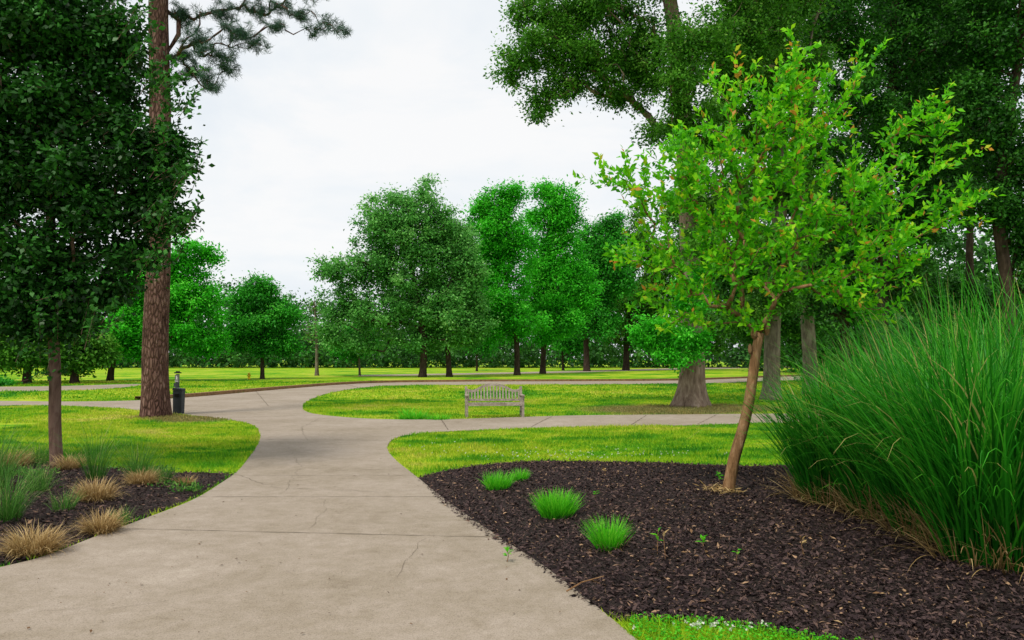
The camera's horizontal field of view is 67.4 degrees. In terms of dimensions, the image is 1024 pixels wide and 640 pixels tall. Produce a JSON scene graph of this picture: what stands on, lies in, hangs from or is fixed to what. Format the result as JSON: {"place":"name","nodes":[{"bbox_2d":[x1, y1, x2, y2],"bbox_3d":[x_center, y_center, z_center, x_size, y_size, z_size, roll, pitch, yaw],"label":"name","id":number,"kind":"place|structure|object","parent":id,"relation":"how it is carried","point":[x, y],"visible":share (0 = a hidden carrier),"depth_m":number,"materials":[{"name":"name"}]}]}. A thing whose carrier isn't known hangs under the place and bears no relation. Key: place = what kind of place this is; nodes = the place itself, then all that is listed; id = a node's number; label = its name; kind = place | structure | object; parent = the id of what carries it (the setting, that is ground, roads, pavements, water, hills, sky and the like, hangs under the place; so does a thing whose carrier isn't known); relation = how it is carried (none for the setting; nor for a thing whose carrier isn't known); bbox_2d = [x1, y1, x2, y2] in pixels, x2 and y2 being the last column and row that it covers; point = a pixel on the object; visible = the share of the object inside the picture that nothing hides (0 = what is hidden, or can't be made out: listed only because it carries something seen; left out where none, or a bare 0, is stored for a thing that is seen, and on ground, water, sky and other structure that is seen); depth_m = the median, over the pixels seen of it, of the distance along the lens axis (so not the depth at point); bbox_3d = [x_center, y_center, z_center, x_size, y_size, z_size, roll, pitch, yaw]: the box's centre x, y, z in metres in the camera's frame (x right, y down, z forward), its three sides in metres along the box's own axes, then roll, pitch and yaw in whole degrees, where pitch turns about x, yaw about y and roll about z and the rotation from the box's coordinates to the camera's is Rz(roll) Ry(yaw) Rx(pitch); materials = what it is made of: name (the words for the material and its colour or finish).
{"place":"outdoors","nodes":[
{"label":"outdoors","id":0,"kind":"place"},
{"bbox_2d":[0,410,59,488],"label":"fine grass","id":1,"kind":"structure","parent":0,"point":[2,457],"depth_m":9.31,"materials":[{"name":"plant"}]},
{"bbox_2d":[17,459,61,492],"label":"fine grass","id":2,"kind":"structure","parent":0,"point":[44,481],"depth_m":9.19,"materials":[{"name":"plant"}]},
{"bbox_2d":[0,384,139,391],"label":"path","id":3,"kind":"structure","parent":0,"point":[46,388],"depth_m":45.28,"materials":[{"name":"concrete"}]},
{"bbox_2d":[0,375,853,639],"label":"path","id":4,"kind":"structure","parent":0,"point":[449,586],"depth_m":6.21,"materials":[{"name":"concrete"}]},
{"bbox_2d":[174,371,181,387],"bbox_3d":[-10.467,2.245,23.997,0.170,1.292,0.200,0,-3,0],"label":"sign post","id":5,"kind":"object","parent":4,"relation":"on","point":[177,379],"visible":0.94,"depth_m":23.98,"materials":[{"name":"grey metal"}]},
{"bbox_2d":[172,387,185,413],"bbox_3d":[-10.127,2.458,23.341,0.290,0.800,0.290,0,-3,0],"label":"waste bin","id":6,"kind":"object","parent":4,"relation":"on","point":[178,400],"visible":0.88,"depth_m":23.23,"materials":[{"name":"grey metal"}]},
{"bbox_2d":[62,421,425,609],"bbox_3d":[-3.254,2.314,13.294,2.662,0.001,16.566,1,-3,-11],"label":"path crack","id":7,"kind":"object","parent":4,"relation":"on","point":[311,526],"visible":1,"depth_m":8.58,"materials":[{"name":"grey concrete"}]},
{"bbox_2d":[12,425,560,632],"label":"fallen leaves","id":8,"kind":"object","parent":4,"relation":"on","point":[91,630],"visible":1,"depth_m":5.58,"materials":[{"name":"brown plant"}]},
{"bbox_2d":[127,384,714,536],"bbox_3d":[-3.488,3.157,29.595,14.064,0.001,45.008,1,-3,-18],"label":"path joint","id":9,"kind":"object","parent":4,"relation":"on","point":[332,496],"visible":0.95,"depth_m":9.14,"materials":[{"name":"grey concrete"}]},
{"bbox_2d":[135,374,819,399],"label":"kerb","id":10,"kind":"structure","parent":4,"relation":"on","point":[280,387],"depth_m":55.21,"materials":[{"name":"concrete"}]},
{"bbox_2d":[503,546,511,561],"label":"seedling","id":11,"kind":"object","parent":4,"relation":"on","point":[506,548],"visible":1,"depth_m":6.20,"materials":[{"name":"green plant"}]},
{"bbox_2d":[0,360,880,639],"bbox_3d":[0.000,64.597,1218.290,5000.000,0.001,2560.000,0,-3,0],"label":"lawn","id":12,"kind":"structure","parent":0,"point":[279,372],"depth_m":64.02,"materials":[{"name":"green plant"}]},
{"bbox_2d":[0,372,25,385],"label":"shrub","id":13,"kind":"object","parent":12,"relation":"on","point":[5,382],"visible":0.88,"depth_m":47.78,"materials":[{"name":"green plant"}]},
{"bbox_2d":[0,334,83,383],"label":"oak tree","id":14,"kind":"object","parent":12,"relation":"on","point":[8,356],"visible":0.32,"depth_m":51.03,"materials":[{"name":"green plant"}]},
{"bbox_2d":[32,362,90,380],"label":"oak tree","id":15,"kind":"object","parent":12,"relation":"on","point":[61,374],"depth_m":58.06,"materials":[{"name":"green plant"}]},
{"bbox_2d":[24,318,123,383],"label":"oak tree","id":16,"kind":"object","parent":12,"relation":"on","point":[99,354],"visible":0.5,"depth_m":52.83,"materials":[{"name":"green plant"}]},
{"bbox_2d":[0,461,234,565],"bbox_3d":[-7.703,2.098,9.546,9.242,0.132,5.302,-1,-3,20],"label":"mulch bed","id":17,"kind":"object","parent":12,"relation":"on","point":[165,489],"visible":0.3,"depth_m":8.57,"materials":[{"name":"brown wood"}]},
{"bbox_2d":[0,444,44,467],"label":"dry grass mound","id":18,"kind":"object","parent":17,"relation":"on","point":[20,462],"visible":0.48,"depth_m":11.21,"materials":[{"name":"plant"}]},
{"bbox_2d":[0,452,64,522],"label":"fine grass","id":19,"kind":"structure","parent":17,"relation":"on","point":[8,510],"depth_m":7.48,"materials":[{"name":"plant"}]},
{"bbox_2d":[0,519,81,562],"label":"dry grass mound","id":20,"kind":"object","parent":17,"relation":"on","point":[27,547],"visible":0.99,"depth_m":6.41,"materials":[{"name":"plant"}]},
{"bbox_2d":[9,435,80,464],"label":"fine grass","id":21,"kind":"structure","parent":17,"relation":"on","point":[43,455],"depth_m":11.52,"materials":[{"name":"plant"}]},
{"bbox_2d":[37,482,87,511],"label":"fine grass","id":22,"kind":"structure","parent":17,"relation":"on","point":[66,500],"depth_m":7.97,"materials":[{"name":"plant"}]},
{"bbox_2d":[45,451,86,469],"bbox_3d":[-6.401,2.022,11.089,0.755,0.324,0.749,0,-3,0],"label":"dry grass mound","id":23,"kind":"object","parent":17,"relation":"on","point":[71,464],"visible":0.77,"depth_m":11.01,"materials":[{"name":"plant"}]},
{"bbox_2d":[48,421,133,479],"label":"fine grass","id":24,"kind":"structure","parent":17,"relation":"on","point":[93,468],"depth_m":9.97,"materials":[{"name":"plant"}]},
{"bbox_2d":[61,473,128,502],"bbox_3d":[-4.636,1.878,8.552,0.775,0.324,0.785,0,-3,0],"label":"dry grass mound","id":25,"kind":"object","parent":17,"relation":"on","point":[95,492],"visible":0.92,"depth_m":8.49,"materials":[{"name":"plant"}]},
{"bbox_2d":[64,507,138,535],"bbox_3d":[-3.900,1.911,7.285,0.689,0.285,0.675,0,-3,0],"label":"dry grass mound","id":26,"kind":"object","parent":17,"relation":"on","point":[98,527],"visible":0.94,"depth_m":7.21,"materials":[{"name":"plant"}]},
{"bbox_2d":[0,456,209,493],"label":"ground cover","id":27,"kind":"object","parent":17,"relation":"on","point":[192,486],"visible":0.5,"depth_m":9.89,"materials":[{"name":"green plant"}]},
{"bbox_2d":[0,0,214,467],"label":"pear tree","id":28,"kind":"object","parent":17,"relation":"on","point":[50,293],"visible":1,"depth_m":11.23,"materials":[{"name":"green plant"}]},
{"bbox_2d":[105,504,136,525],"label":"fine grass","id":29,"kind":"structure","parent":17,"relation":"on","point":[122,518],"depth_m":7.61,"materials":[{"name":"plant"}]},
{"bbox_2d":[118,466,166,485],"bbox_3d":[-4.619,1.952,9.581,0.661,0.297,0.622,2,-3,-32],"label":"dry grass mound","id":30,"kind":"object","parent":17,"relation":"on","point":[144,479],"visible":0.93,"depth_m":9.55,"materials":[{"name":"plant"}]},
{"bbox_2d":[107,423,179,479],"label":"fine grass","id":31,"kind":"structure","parent":17,"relation":"on","point":[140,467],"depth_m":9.77,"materials":[{"name":"plant"}]},
{"bbox_2d":[141,462,178,482],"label":"fine grass","id":32,"kind":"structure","parent":17,"relation":"on","point":[161,474],"depth_m":9.87,"materials":[{"name":"plant"}]},
{"bbox_2d":[169,475,202,485],"bbox_3d":[-4.208,2.055,9.921,0.444,0.164,0.454,-2,-3,31],"label":"dry grass mound","id":33,"kind":"object","parent":17,"relation":"on","point":[190,480],"visible":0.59,"depth_m":9.87,"materials":[{"name":"plant"}]},
{"bbox_2d":[90,231,239,380],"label":"maple tree","id":34,"kind":"object","parent":12,"relation":"on","point":[189,301],"visible":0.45,"depth_m":59.24,"materials":[{"name":"green plant"}]},
{"bbox_2d":[114,0,351,416],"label":"pine tree","id":35,"kind":"object","parent":12,"relation":"on","point":[155,400],"visible":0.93,"depth_m":22.32,"materials":[{"name":"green plant"}]},
{"bbox_2d":[215,268,310,378],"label":"maple tree","id":36,"kind":"object","parent":12,"relation":"on","point":[264,312],"visible":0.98,"depth_m":65.23,"materials":[{"name":"green plant"}]},
{"bbox_2d":[301,298,325,375],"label":"dead tree","id":37,"kind":"object","parent":12,"relation":"on","point":[316,350],"visible":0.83,"depth_m":79.86,"materials":[{"name":"grey plant"}]},
{"bbox_2d":[320,320,382,374],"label":"young tree","id":38,"kind":"object","parent":12,"relation":"on","point":[346,354],"visible":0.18,"depth_m":79.54,"materials":[{"name":"green plant"}]},
{"bbox_2d":[303,172,493,376],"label":"oak tree","id":39,"kind":"object","parent":12,"relation":"on","point":[386,231],"visible":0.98,"depth_m":72.29,"materials":[{"name":"green plant"}]},
{"bbox_2d":[396,405,432,419],"bbox_3d":[-2.756,2.569,21.284,1.251,0.386,1.177,1,-3,-17],"label":"grass tuft","id":40,"kind":"object","parent":12,"relation":"on","point":[410,414],"visible":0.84,"depth_m":21.15,"materials":[{"name":"green plant"}]},
{"bbox_2d":[426,414,450,419],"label":"grass tuft","id":41,"kind":"object","parent":12,"relation":"on","point":[435,416],"visible":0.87,"depth_m":20.94,"materials":[{"name":"green plant"}]},
{"bbox_2d":[414,216,506,376],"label":"oak tree","id":42,"kind":"object","parent":12,"relation":"on","point":[464,230],"visible":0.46,"depth_m":73.26,"materials":[{"name":"green plant"}]},
{"bbox_2d":[2,256,919,367],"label":"distant wood","id":43,"kind":"object","parent":12,"relation":"on","point":[529,356],"visible":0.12,"depth_m":155.79,"materials":[{"name":"green plant"}]},
{"bbox_2d":[461,338,498,370],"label":"young tree","id":44,"kind":"object","parent":12,"relation":"on","point":[487,349],"visible":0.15,"depth_m":109.31,"materials":[{"name":"green plant"}]},
{"bbox_2d":[465,383,524,417],"bbox_3d":[-0.505,2.302,21.972,1.675,0.970,0.699,0,-3,-6],"label":"park bench","id":45,"kind":"object","parent":12,"relation":"on","point":[520,403],"visible":0.98,"depth_m":22.18,"materials":[{"name":"grey wood"}]},
{"bbox_2d":[455,176,557,374],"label":"maple tree","id":46,"kind":"object","parent":12,"relation":"on","point":[500,241],"visible":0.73,"depth_m":81.50,"materials":[{"name":"green plant"}]},
{"bbox_2d":[514,174,606,373],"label":"maple tree","id":47,"kind":"object","parent":12,"relation":"on","point":[557,273],"visible":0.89,"depth_m":89.46,"materials":[{"name":"green plant"}]},
{"bbox_2d":[547,330,592,369],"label":"young tree","id":48,"kind":"object","parent":12,"relation":"on","point":[568,345],"visible":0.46,"depth_m":116.85,"materials":[{"name":"green plant"}]},
{"bbox_2d":[569,206,648,370],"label":"oak tree","id":49,"kind":"object","parent":12,"relation":"on","point":[616,281],"visible":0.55,"depth_m":108.96,"materials":[{"name":"green plant"}]},
{"bbox_2d":[409,438,860,639],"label":"clover","id":50,"kind":"object","parent":12,"relation":"on","point":[721,631],"depth_m":4.58,"materials":[{"name":"green plant"}]},
{"bbox_2d":[593,183,735,369],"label":"oak tree","id":51,"kind":"object","parent":12,"relation":"on","point":[666,275],"visible":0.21,"depth_m":119.25,"materials":[{"name":"green plant"}]},
{"bbox_2d":[483,0,848,407],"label":"oak tree","id":52,"kind":"object","parent":12,"relation":"on","point":[631,60],"visible":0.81,"depth_m":26.84,"materials":[{"name":"green plant"}]},
{"bbox_2d":[417,458,1023,639],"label":"mulch bed","id":53,"kind":"object","parent":12,"relation":"on","point":[797,595],"visible":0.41,"depth_m":6.01,"materials":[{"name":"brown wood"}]},
{"bbox_2d":[476,470,516,490],"bbox_3d":[-0.170,1.931,9.347,0.598,0.252,0.594,0,-3,0],"label":"grass tuft","id":54,"kind":"object","parent":53,"relation":"on","point":[496,483],"visible":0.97,"depth_m":9.23,"materials":[{"name":"green plant"}]},
{"bbox_2d":[508,467,530,481],"bbox_3d":[0.099,1.974,9.872,0.372,0.191,0.400,-2,-4,35],"label":"grass tuft","id":55,"kind":"object","parent":53,"relation":"on","point":[524,474],"visible":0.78,"depth_m":9.81,"materials":[{"name":"green plant"}]},
{"bbox_2d":[529,486,586,519],"bbox_3d":[0.420,1.812,7.644,0.673,0.288,0.669,1,-3,-23],"label":"grass tuft","id":56,"kind":"object","parent":53,"relation":"on","point":[552,507],"visible":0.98,"depth_m":7.55,"materials":[{"name":"green plant"}]},
{"bbox_2d":[566,576,603,591],"bbox_3d":[0.504,1.829,5.336,0.287,0.088,0.036,1,-3,-18],"label":"twig","id":57,"kind":"object","parent":53,"relation":"on","point":[582,582],"visible":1,"depth_m":5.32,"materials":[{"name":"brown wood"}]},
{"bbox_2d":[576,514,635,551],"bbox_3d":[0.798,1.780,6.430,0.588,0.339,0.514,2,-4,-34],"label":"grass tuft","id":58,"kind":"object","parent":53,"relation":"on","point":[601,539],"visible":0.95,"depth_m":6.38,"materials":[{"name":"plant"}]},
{"bbox_2d":[649,527,663,553],"bbox_3d":[1.154,1.751,6.088,0.086,0.226,0.098,-3,-4,44],"label":"seedling","id":59,"kind":"object","parent":53,"relation":"on","point":[657,536],"visible":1,"depth_m":6.09,"materials":[{"name":"green plant"}]},
{"bbox_2d":[663,529,668,559],"bbox_3d":[1.192,1.744,5.950,0.026,0.244,0.062,-3,-4,42],"label":"seedling","id":60,"kind":"object","parent":53,"relation":"on","point":[664,544],"visible":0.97,"depth_m":5.94,"materials":[{"name":"brown plant"}]},
{"bbox_2d":[696,535,706,545],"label":"seedling","id":61,"kind":"object","parent":53,"relation":"on","point":[702,537],"visible":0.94,"depth_m":6.29,"materials":[{"name":"green plant"}]},
{"bbox_2d":[693,481,747,493],"bbox_3d":[2.474,1.979,9.010,0.661,0.182,0.642,1,-3,-26],"label":"dry straw","id":62,"kind":"object","parent":53,"relation":"on","point":[719,488],"visible":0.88,"depth_m":8.93,"materials":[{"name":"beige plant"}]},
{"bbox_2d":[572,23,1006,492],"bbox_3d":[3.266,-0.705,9.223,5.056,5.789,1.736,0,-3,0],"label":"young tree","id":63,"kind":"object","parent":53,"relation":"on","point":[685,177],"visible":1,"depth_m":9.05,"materials":[{"name":"green plant"}]},
{"bbox_2d":[800,535,805,555],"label":"seedling","id":64,"kind":"object","parent":53,"relation":"on","point":[804,541],"visible":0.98,"depth_m":6.09,"materials":[{"name":"brown plant"}]},
{"bbox_2d":[736,305,1023,544],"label":"tall grass","id":65,"kind":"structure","parent":53,"relation":"on","point":[884,484],"depth_m":6.65,"materials":[{"name":"plant"}]},
{"bbox_2d":[768,248,1023,401],"bbox_3d":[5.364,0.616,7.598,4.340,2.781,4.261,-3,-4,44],"label":"tall grass","id":66,"kind":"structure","parent":53,"relation":"on","point":[997,327],"depth_m":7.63,"materials":[{"name":"plant"}]},
{"bbox_2d":[694,0,848,400],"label":"oak tree","id":67,"kind":"object","parent":12,"relation":"on","point":[772,338],"visible":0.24,"depth_m":30.68,"materials":[{"name":"green plant"}]},
{"bbox_2d":[705,159,906,383],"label":"oak tree","id":68,"kind":"object","parent":12,"relation":"on","point":[793,330],"visible":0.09,"depth_m":51.56,"materials":[{"name":"green plant"}]},
{"bbox_2d":[792,362,862,380],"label":"shrub","id":69,"kind":"object","parent":12,"relation":"on","point":[825,372],"visible":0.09,"depth_m":57.51,"materials":[{"name":"green plant"}]},
{"bbox_2d":[786,0,913,393],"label":"oak tree","id":70,"kind":"object","parent":12,"relation":"on","point":[841,23],"visible":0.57,"depth_m":35.82,"materials":[{"name":"green plant"}]},
{"bbox_2d":[740,223,1023,373],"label":"distant wood","id":71,"kind":"object","parent":12,"relation":"on","point":[982,263],"visible":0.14,"depth_m":87.62,"materials":[{"name":"green plant"}]},
{"bbox_2d":[817,0,964,375],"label":"oak tree","id":72,"kind":"object","parent":12,"relation":"on","point":[911,17],"visible":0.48,"depth_m":39.79,"materials":[{"name":"green plant"}]},
{"bbox_2d":[873,0,1016,361],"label":"oak tree","id":73,"kind":"object","parent":12,"relation":"on","point":[940,81],"visible":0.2,"depth_m":44.66,"materials":[{"name":"green plant"}]},
{"bbox_2d":[914,48,1023,347],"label":"oak tree","id":74,"kind":"object","parent":12,"relation":"on","point":[954,284],"visible":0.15,"depth_m":51.59,"materials":[{"name":"green plant"}]},
{"bbox_2d":[925,0,1023,347],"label":"oak tree","id":75,"kind":"object","parent":12,"relation":"on","point":[995,121],"visible":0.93,"depth_m":37.06,"materials":[{"name":"green plant"}]},
{"bbox_2d":[7,0,1023,359],"label":"sky","id":76,"kind":"structure","parent":0,"point":[308,129],"materials":[{"name":"white"}]},
{"bbox_2d":[358,367,785,375],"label":"road","id":77,"kind":"structure","parent":0,"point":[546,372],"depth_m":98.26,"materials":[{"name":"grey asphalt"}]},
{"bbox_2d":[695,323,1022,521],"bbox_3d":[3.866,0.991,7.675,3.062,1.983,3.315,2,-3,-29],"label":"tall grass","id":78,"kind":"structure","parent":0,"point":[847,479],"depth_m":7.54,"materials":[{"name":"plant"}]},
{"bbox_2d":[764,285,1023,582],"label":"tall grass","id":79,"kind":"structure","parent":0,"point":[973,508],"depth_m":5.59,"materials":[{"name":"plant"}]}
]}

